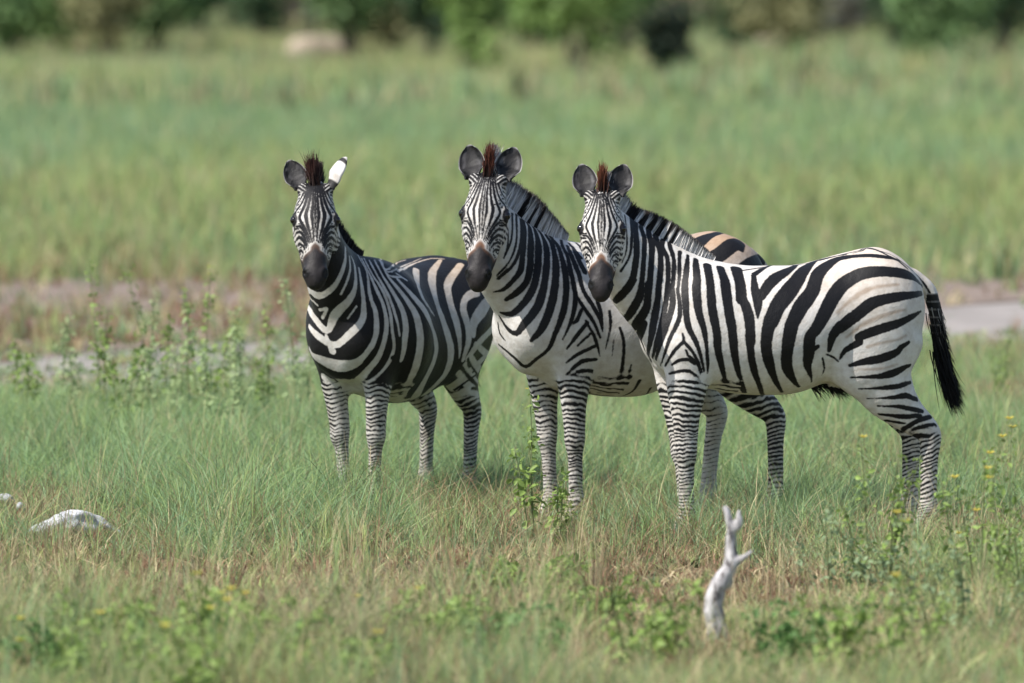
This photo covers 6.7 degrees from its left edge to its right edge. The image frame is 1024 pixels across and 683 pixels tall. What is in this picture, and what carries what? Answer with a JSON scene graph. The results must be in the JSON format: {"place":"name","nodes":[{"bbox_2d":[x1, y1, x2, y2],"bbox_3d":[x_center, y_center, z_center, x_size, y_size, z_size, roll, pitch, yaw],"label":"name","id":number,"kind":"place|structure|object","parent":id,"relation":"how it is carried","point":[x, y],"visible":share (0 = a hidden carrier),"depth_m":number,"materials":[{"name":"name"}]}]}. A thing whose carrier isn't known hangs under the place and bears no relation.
{"place":"outdoors","nodes":[
{"label":"outdoors","id":0,"kind":"place"},
{"bbox_2d":[0,6,1023,284],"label":"meadow","id":1,"kind":"structure","parent":0,"point":[66,166],"depth_m":96.87,"materials":[{"name":"green plant"}]},
{"bbox_2d":[0,301,1023,398],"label":"sandy track","id":2,"kind":"structure","parent":0,"point":[991,317],"depth_m":59.37,"materials":[{"name":"beige sand"}]},
{"bbox_2d":[0,0,1023,682],"bbox_3d":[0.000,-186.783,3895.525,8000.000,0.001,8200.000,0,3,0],"label":"ground","id":3,"kind":"structure","parent":0,"point":[484,544],"depth_m":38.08,"materials":[{"name":"green plant"}]},
{"bbox_2d":[0,493,15,503],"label":"wood scrap","id":4,"kind":"object","parent":3,"relation":"on","point":[7,498],"visible":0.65,"depth_m":41.32,"materials":[{"name":"grey wood"}]},
{"bbox_2d":[7,336,45,407],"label":"tall weed","id":5,"kind":"object","parent":3,"relation":"on","point":[23,365],"visible":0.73,"depth_m":48.36,"materials":[{"name":"green plant"}]},
{"bbox_2d":[0,0,69,59],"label":"bush","id":6,"kind":"object","parent":3,"relation":"on","point":[14,14],"visible":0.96,"depth_m":168.09,"materials":[{"name":"green plant"}]},
{"bbox_2d":[0,587,108,651],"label":"leafy plant","id":7,"kind":"object","parent":3,"relation":"on","point":[64,607],"visible":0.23,"depth_m":33.47,"materials":[{"name":"green plant"}]},
{"bbox_2d":[7,0,115,54],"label":"bush","id":8,"kind":"object","parent":3,"relation":"on","point":[46,30],"visible":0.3,"depth_m":171.37,"materials":[{"name":"green plant"}]},
{"bbox_2d":[53,314,84,407],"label":"tall weed","id":9,"kind":"object","parent":3,"relation":"on","point":[71,363],"visible":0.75,"depth_m":48.72,"materials":[{"name":"green plant"}]},
{"bbox_2d":[29,510,120,535],"bbox_3d":[-1.967,0.825,39.675,0.440,0.124,0.175,0,3,-5],"label":"bleached log","id":10,"kind":"object","parent":3,"relation":"on","point":[78,516],"visible":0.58,"depth_m":39.64,"materials":[{"name":"white wood"}]},
{"bbox_2d":[0,615,151,682],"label":"leafy plant","id":11,"kind":"object","parent":3,"relation":"on","point":[38,645],"visible":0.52,"depth_m":32.27,"materials":[{"name":"green plant"}]},
{"bbox_2d":[84,255,115,404],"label":"tall weed","id":12,"kind":"object","parent":3,"relation":"on","point":[101,353],"visible":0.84,"depth_m":47.89,"materials":[{"name":"green plant"}]},
{"bbox_2d":[52,0,153,58],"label":"bush","id":13,"kind":"object","parent":3,"relation":"on","point":[92,16],"visible":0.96,"depth_m":167.78,"materials":[{"name":"green plant"}]},
{"bbox_2d":[44,610,173,682],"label":"leafy plant","id":14,"kind":"object","parent":3,"relation":"on","point":[69,636],"visible":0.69,"depth_m":32.01,"materials":[{"name":"green plant"}]},
{"bbox_2d":[73,592,155,648],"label":"leafy plant","id":15,"kind":"object","parent":3,"relation":"on","point":[140,604],"visible":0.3,"depth_m":33.17,"materials":[{"name":"green plant"}]},
{"bbox_2d":[102,348,143,421],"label":"tall weed","id":16,"kind":"object","parent":3,"relation":"on","point":[114,371],"visible":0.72,"depth_m":46.78,"materials":[{"name":"green plant"}]},
{"bbox_2d":[126,298,163,418],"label":"tall weed","id":17,"kind":"object","parent":3,"relation":"on","point":[142,380],"visible":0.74,"depth_m":47.61,"materials":[{"name":"green plant"}]},
{"bbox_2d":[119,262,175,410],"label":"tall weed","id":18,"kind":"object","parent":3,"relation":"on","point":[169,328],"visible":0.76,"depth_m":48.24,"materials":[{"name":"green plant"}]},
{"bbox_2d":[103,0,218,56],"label":"bush","id":19,"kind":"object","parent":3,"relation":"on","point":[160,20],"visible":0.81,"depth_m":169.70,"materials":[{"name":"green plant"}]},
{"bbox_2d":[119,590,225,660],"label":"leafy plant","id":20,"kind":"object","parent":3,"relation":"on","point":[221,597],"visible":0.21,"depth_m":32.87,"materials":[{"name":"green plant"}]},
{"bbox_2d":[133,620,230,682],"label":"leafy plant","id":21,"kind":"object","parent":3,"relation":"on","point":[190,673],"visible":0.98,"depth_m":30.94,"materials":[{"name":"green plant"}]},
{"bbox_2d":[167,304,198,414],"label":"tall weed","id":22,"kind":"object","parent":3,"relation":"on","point":[186,346],"visible":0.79,"depth_m":47.46,"materials":[{"name":"green plant"}]},
{"bbox_2d":[169,0,227,34],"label":"bush","id":23,"kind":"object","parent":3,"relation":"on","point":[215,3],"visible":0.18,"depth_m":196.75,"materials":[{"name":"green plant"}]},
{"bbox_2d":[174,0,231,32],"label":"woodland tree","id":24,"kind":"object","parent":3,"relation":"on","point":[227,7],"visible":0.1,"depth_m":203.04,"materials":[{"name":"green plant"}]},
{"bbox_2d":[179,265,236,410],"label":"tall weed","id":25,"kind":"object","parent":3,"relation":"on","point":[220,370],"visible":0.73,"depth_m":48.08,"materials":[{"name":"green plant"}]},
{"bbox_2d":[194,349,248,429],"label":"tall weed","id":26,"kind":"object","parent":3,"relation":"on","point":[234,390],"visible":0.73,"depth_m":46.47,"materials":[{"name":"green plant"}]},
{"bbox_2d":[120,590,337,658],"bbox_3d":[-1.034,1.104,32.787,0.792,0.366,0.408,-1,3,-20],"label":"leafy plant","id":27,"kind":"object","parent":3,"relation":"on","point":[331,621],"visible":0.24,"depth_m":32.79,"materials":[{"name":"green plant"}]},
{"bbox_2d":[164,570,297,665],"bbox_3d":[-1.116,1.085,32.547,0.569,0.453,0.379,-2,3,-33],"label":"leafy plant","id":28,"kind":"object","parent":3,"relation":"on","point":[203,601],"visible":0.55,"depth_m":32.56,"materials":[{"name":"green plant"}]},
{"bbox_2d":[223,307,255,414],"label":"tall weed","id":29,"kind":"object","parent":3,"relation":"on","point":[235,352],"visible":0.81,"depth_m":47.91,"materials":[{"name":"green plant"}]},
{"bbox_2d":[205,0,296,28],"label":"woodland tree","id":30,"kind":"object","parent":3,"relation":"on","point":[213,16],"visible":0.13,"depth_m":212.32,"materials":[{"name":"green plant"}]},
{"bbox_2d":[221,0,290,39],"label":"bush","id":31,"kind":"object","parent":3,"relation":"on","point":[263,13],"visible":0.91,"depth_m":190.31,"materials":[{"name":"green plant"}]},
{"bbox_2d":[248,302,281,413],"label":"tall weed","id":32,"kind":"object","parent":3,"relation":"on","point":[262,373],"visible":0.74,"depth_m":48.13,"materials":[{"name":"green plant"}]},
{"bbox_2d":[199,586,348,674],"bbox_3d":[-0.879,1.105,32.378,0.467,0.432,0.541,1,3,13],"label":"leafy plant","id":33,"kind":"object","parent":3,"relation":"on","point":[249,606],"visible":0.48,"depth_m":32.23,"materials":[{"name":"green plant"}]},
{"bbox_2d":[240,585,350,635],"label":"leafy plant","id":34,"kind":"object","parent":3,"relation":"on","point":[318,606],"visible":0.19,"depth_m":34.06,"materials":[{"name":"green plant"}]},
{"bbox_2d":[277,278,318,413],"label":"tall weed","id":35,"kind":"object","parent":3,"relation":"on","point":[311,364],"visible":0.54,"depth_m":47.61,"materials":[{"name":"green plant"}]},
{"bbox_2d":[272,0,332,34],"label":"woodland tree","id":36,"kind":"object","parent":3,"relation":"on","point":[292,18],"visible":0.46,"depth_m":201.34,"materials":[{"name":"green plant"}]},
{"bbox_2d":[294,3,322,28],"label":"bush","id":37,"kind":"object","parent":3,"relation":"on","point":[303,11],"visible":0.2,"depth_m":212.08,"materials":[{"name":"green plant"}]},
{"bbox_2d":[151,554,473,657],"bbox_3d":[-0.780,1.013,33.355,1.429,0.434,1.280,0,3,0],"label":"grass sheaf","id":38,"kind":"object","parent":3,"relation":"on","point":[334,610],"depth_m":33.28,"materials":[{"name":"green plant"}]},
{"bbox_2d":[285,35,354,57],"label":"boulder","id":39,"kind":"object","parent":3,"relation":"on","point":[301,43],"visible":0.56,"depth_m":166.93,"materials":[{"name":"beige stone"}]},
{"bbox_2d":[264,629,402,682],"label":"leafy plant","id":40,"kind":"object","parent":3,"relation":"on","point":[369,645],"visible":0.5,"depth_m":32.05,"materials":[{"name":"green plant"}]},
{"bbox_2d":[301,0,397,58],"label":"bush","id":41,"kind":"object","parent":3,"relation":"on","point":[347,13],"visible":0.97,"depth_m":166.22,"materials":[{"name":"green plant"}]},
{"bbox_2d":[283,148,492,498],"bbox_3d":[-0.589,-0.043,41.762,0.650,1.792,1.869,1,3,27],"label":"zebra","id":42,"kind":"object","parent":3,"relation":"on","point":[414,332],"visible":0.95,"depth_m":41.38,"materials":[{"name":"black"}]},
{"bbox_2d":[353,0,424,53],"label":"bush","id":43,"kind":"object","parent":3,"relation":"on","point":[386,32],"visible":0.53,"depth_m":174.06,"materials":[{"name":"green plant"}]},
{"bbox_2d":[343,585,467,655],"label":"leafy plant","id":44,"kind":"object","parent":3,"relation":"on","point":[429,615],"visible":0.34,"depth_m":33.79,"materials":[{"name":"green plant"}]},
{"bbox_2d":[396,0,456,57],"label":"bush","id":45,"kind":"object","parent":3,"relation":"on","point":[420,12],"visible":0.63,"depth_m":167.87,"materials":[{"name":"green plant"}]},
{"bbox_2d":[378,590,492,638],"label":"leafy plant","id":46,"kind":"object","parent":3,"relation":"on","point":[469,611],"visible":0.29,"depth_m":33.98,"materials":[{"name":"green plant"}]},
{"bbox_2d":[351,594,557,650],"bbox_3d":[-0.220,1.104,33.939,0.775,0.254,0.302,-1,3,-18],"label":"leafy plant","id":47,"kind":"object","parent":3,"relation":"on","point":[504,614],"visible":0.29,"depth_m":33.98,"materials":[{"name":"green plant"}]},
{"bbox_2d":[427,0,509,71],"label":"bush","id":48,"kind":"object","parent":3,"relation":"on","point":[467,15],"visible":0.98,"depth_m":154.94,"materials":[{"name":"green plant"}]},
{"bbox_2d":[0,338,1023,682],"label":"seed stalks","id":49,"kind":"object","parent":3,"relation":"on","point":[572,542],"visible":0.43,"depth_m":37.90,"materials":[{"name":"green plant"}]},
{"bbox_2d":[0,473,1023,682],"bbox_3d":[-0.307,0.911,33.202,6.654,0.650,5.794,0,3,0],"label":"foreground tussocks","id":50,"kind":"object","parent":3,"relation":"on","point":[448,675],"visible":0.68,"depth_m":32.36,"materials":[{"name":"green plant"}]},
{"bbox_2d":[0,201,1023,375],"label":"dry belt","id":51,"kind":"object","parent":3,"relation":"on","point":[118,330],"visible":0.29,"depth_m":65.42,"materials":[{"name":"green plant"}]},
{"bbox_2d":[0,320,1023,682],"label":"herbs","id":52,"kind":"object","parent":3,"relation":"on","point":[302,350],"visible":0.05,"depth_m":38.38,"materials":[{"name":"green plant"}]},
{"bbox_2d":[0,263,1023,362],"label":"bare soil","id":53,"kind":"structure","parent":3,"relation":"on","point":[976,294],"depth_m":65.17,"materials":[{"name":"soil"}]},
{"bbox_2d":[0,312,1023,469],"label":"edge grass","id":54,"kind":"structure","parent":3,"relation":"on","point":[957,355],"depth_m":47.73,"materials":[{"name":"green plant"}]},
{"bbox_2d":[456,610,572,671],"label":"leafy plant","id":55,"kind":"object","parent":3,"relation":"on","point":[562,626],"visible":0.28,"depth_m":32.89,"materials":[{"name":"green plant"}]},
{"bbox_2d":[506,388,546,549],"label":"tall weed","id":56,"kind":"object","parent":3,"relation":"on","point":[521,485],"visible":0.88,"depth_m":39.38,"materials":[{"name":"green plant"}]},
{"bbox_2d":[483,0,569,51],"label":"bush","id":57,"kind":"object","parent":3,"relation":"on","point":[540,34],"visible":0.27,"depth_m":174.30,"materials":[{"name":"green plant"}]},
{"bbox_2d":[457,550,596,590],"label":"leafy plant","id":58,"kind":"object","parent":3,"relation":"on","point":[548,565],"visible":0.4,"depth_m":37.08,"materials":[{"name":"green plant"}]},
{"bbox_2d":[544,466,577,546],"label":"tall weed","id":59,"kind":"object","parent":3,"relation":"on","point":[563,492],"visible":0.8,"depth_m":39.55,"materials":[{"name":"green plant"}]},
{"bbox_2d":[506,0,643,72],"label":"bush","id":60,"kind":"object","parent":3,"relation":"on","point":[556,12],"visible":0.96,"depth_m":151.45,"materials":[{"name":"green plant"}]},
{"bbox_2d":[526,571,641,626],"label":"leafy plant","id":61,"kind":"object","parent":3,"relation":"on","point":[629,599],"visible":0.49,"depth_m":35.20,"materials":[{"name":"green plant"}]},
{"bbox_2d":[582,0,670,55],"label":"bush","id":62,"kind":"object","parent":3,"relation":"on","point":[619,26],"visible":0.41,"depth_m":171.99,"materials":[{"name":"green plant"}]},
{"bbox_2d":[458,142,795,524],"bbox_3d":[0.515,-0.032,40.742,1.987,1.874,0.643,-2,3,-31],"label":"zebra","id":63,"kind":"object","parent":3,"relation":"on","point":[564,334],"visible":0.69,"depth_m":40.41,"materials":[{"name":"black"}]},
{"bbox_2d":[601,569,709,671],"bbox_3d":[0.466,1.074,33.076,0.376,0.410,0.724,2,3,36],"label":"leafy plant","id":64,"kind":"object","parent":3,"relation":"on","point":[659,625],"visible":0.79,"depth_m":33.13,"materials":[{"name":"green plant"}]},
{"bbox_2d":[630,0,704,76],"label":"bush","id":65,"kind":"object","parent":3,"relation":"on","point":[666,37],"visible":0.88,"depth_m":146.97,"materials":[{"name":"green plant"}]},
{"bbox_2d":[636,0,707,28],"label":"woodland tree","id":66,"kind":"object","parent":3,"relation":"on","point":[688,8],"visible":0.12,"depth_m":202.99,"materials":[{"name":"green plant"}]},
{"bbox_2d":[698,0,718,25],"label":"woodland tree","id":67,"kind":"object","parent":3,"relation":"on","point":[711,9],"visible":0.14,"depth_m":215.49,"materials":[{"name":"green plant"}]},
{"bbox_2d":[704,506,752,639],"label":"dead branch","id":68,"kind":"object","parent":3,"relation":"on","point":[721,583],"visible":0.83,"depth_m":34.46,"materials":[{"name":"white wood"}]},
{"bbox_2d":[692,0,768,51],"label":"bush","id":69,"kind":"object","parent":3,"relation":"on","point":[730,34],"visible":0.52,"depth_m":175.35,"materials":[{"name":"green plant"}]},
{"bbox_2d":[758,36,779,46],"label":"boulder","id":70,"kind":"object","parent":3,"relation":"on","point":[760,38],"visible":0.08,"depth_m":184.29,"materials":[{"name":"beige stone"}]},
{"bbox_2d":[572,159,966,540],"bbox_3d":[1.185,0.046,40.029,1.863,1.784,0.562,-1,3,-12],"label":"zebra","id":71,"kind":"object","parent":3,"relation":"on","point":[698,317],"visible":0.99,"depth_m":39.83,"materials":[{"name":"black"}]},
{"bbox_2d":[710,0,837,55],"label":"bush","id":72,"kind":"object","parent":3,"relation":"on","point":[788,18],"visible":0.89,"depth_m":167.28,"materials":[{"name":"green plant"}]},
{"bbox_2d":[740,597,872,676],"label":"leafy plant","id":73,"kind":"object","parent":3,"relation":"on","point":[783,637],"visible":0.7,"depth_m":32.74,"materials":[{"name":"green plant"}]},
{"bbox_2d":[777,0,885,36],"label":"woodland tree","id":74,"kind":"object","parent":3,"relation":"on","point":[865,23],"visible":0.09,"depth_m":201.34,"materials":[{"name":"green plant"}]},
{"bbox_2d":[802,0,879,40],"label":"bush","id":75,"kind":"object","parent":3,"relation":"on","point":[858,13],"visible":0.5,"depth_m":190.48,"materials":[{"name":"green plant"}]},
{"bbox_2d":[788,498,908,601],"bbox_3d":[1.359,0.888,36.351,0.408,0.451,0.459,-2,3,-34],"label":"tall weed","id":76,"kind":"object","parent":3,"relation":"on","point":[827,561],"visible":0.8,"depth_m":36.27,"materials":[{"name":"green plant"}]},
{"bbox_2d":[791,572,913,682],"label":"leafy plant","id":77,"kind":"object","parent":3,"relation":"on","point":[835,628],"visible":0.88,"depth_m":32.53,"materials":[{"name":"green plant"}]},
{"bbox_2d":[835,435,923,596],"bbox_3d":[1.532,0.750,36.587,0.367,0.704,0.510,0,3,0],"label":"tall weed","id":78,"kind":"object","parent":3,"relation":"on","point":[899,529],"visible":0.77,"depth_m":36.53,"materials":[{"name":"green plant"}]},
{"bbox_2d":[860,0,927,51],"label":"bush","id":79,"kind":"object","parent":3,"relation":"on","point":[893,30],"visible":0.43,"depth_m":174.38,"materials":[{"name":"green plant"}]},
{"bbox_2d":[827,508,979,608],"bbox_3d":[1.620,0.908,36.086,0.602,0.437,0.321,1,3,13],"label":"tall weed","id":80,"kind":"object","parent":3,"relation":"on","point":[885,564],"visible":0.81,"depth_m":36.12,"materials":[{"name":"green plant"}]},
{"bbox_2d":[888,575,952,658],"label":"tall weed","id":81,"kind":"object","parent":3,"relation":"on","point":[939,616],"visible":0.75,"depth_m":33.24,"materials":[{"name":"green plant"}]},
{"bbox_2d":[886,0,998,65],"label":"bush","id":82,"kind":"object","parent":3,"relation":"on","point":[935,20],"visible":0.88,"depth_m":152.29,"materials":[{"name":"green plant"}]},
{"bbox_2d":[871,510,1023,645],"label":"tall weed","id":83,"kind":"object","parent":3,"relation":"on","point":[958,577],"visible":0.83,"depth_m":34.24,"materials":[{"name":"green plant"}]},
{"bbox_2d":[934,416,1023,587],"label":"tall weed","id":84,"kind":"object","parent":3,"relation":"on","point":[984,534],"visible":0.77,"depth_m":36.51,"materials":[{"name":"green plant"}]},
{"bbox_2d":[963,0,1023,55],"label":"bush","id":85,"kind":"object","parent":3,"relation":"on","point":[1008,17],"visible":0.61,"depth_m":167.18,"materials":[{"name":"green plant"}]},
{"bbox_2d":[988,338,1013,402],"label":"tall weed","id":86,"kind":"object","parent":3,"relation":"on","point":[1000,375],"visible":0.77,"depth_m":50.10,"materials":[{"name":"green plant"}]},
{"bbox_2d":[982,465,1023,604],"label":"tall weed","id":87,"kind":"object","parent":3,"relation":"on","point":[996,557],"visible":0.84,"depth_m":35.39,"materials":[{"name":"green plant"}]}
]}

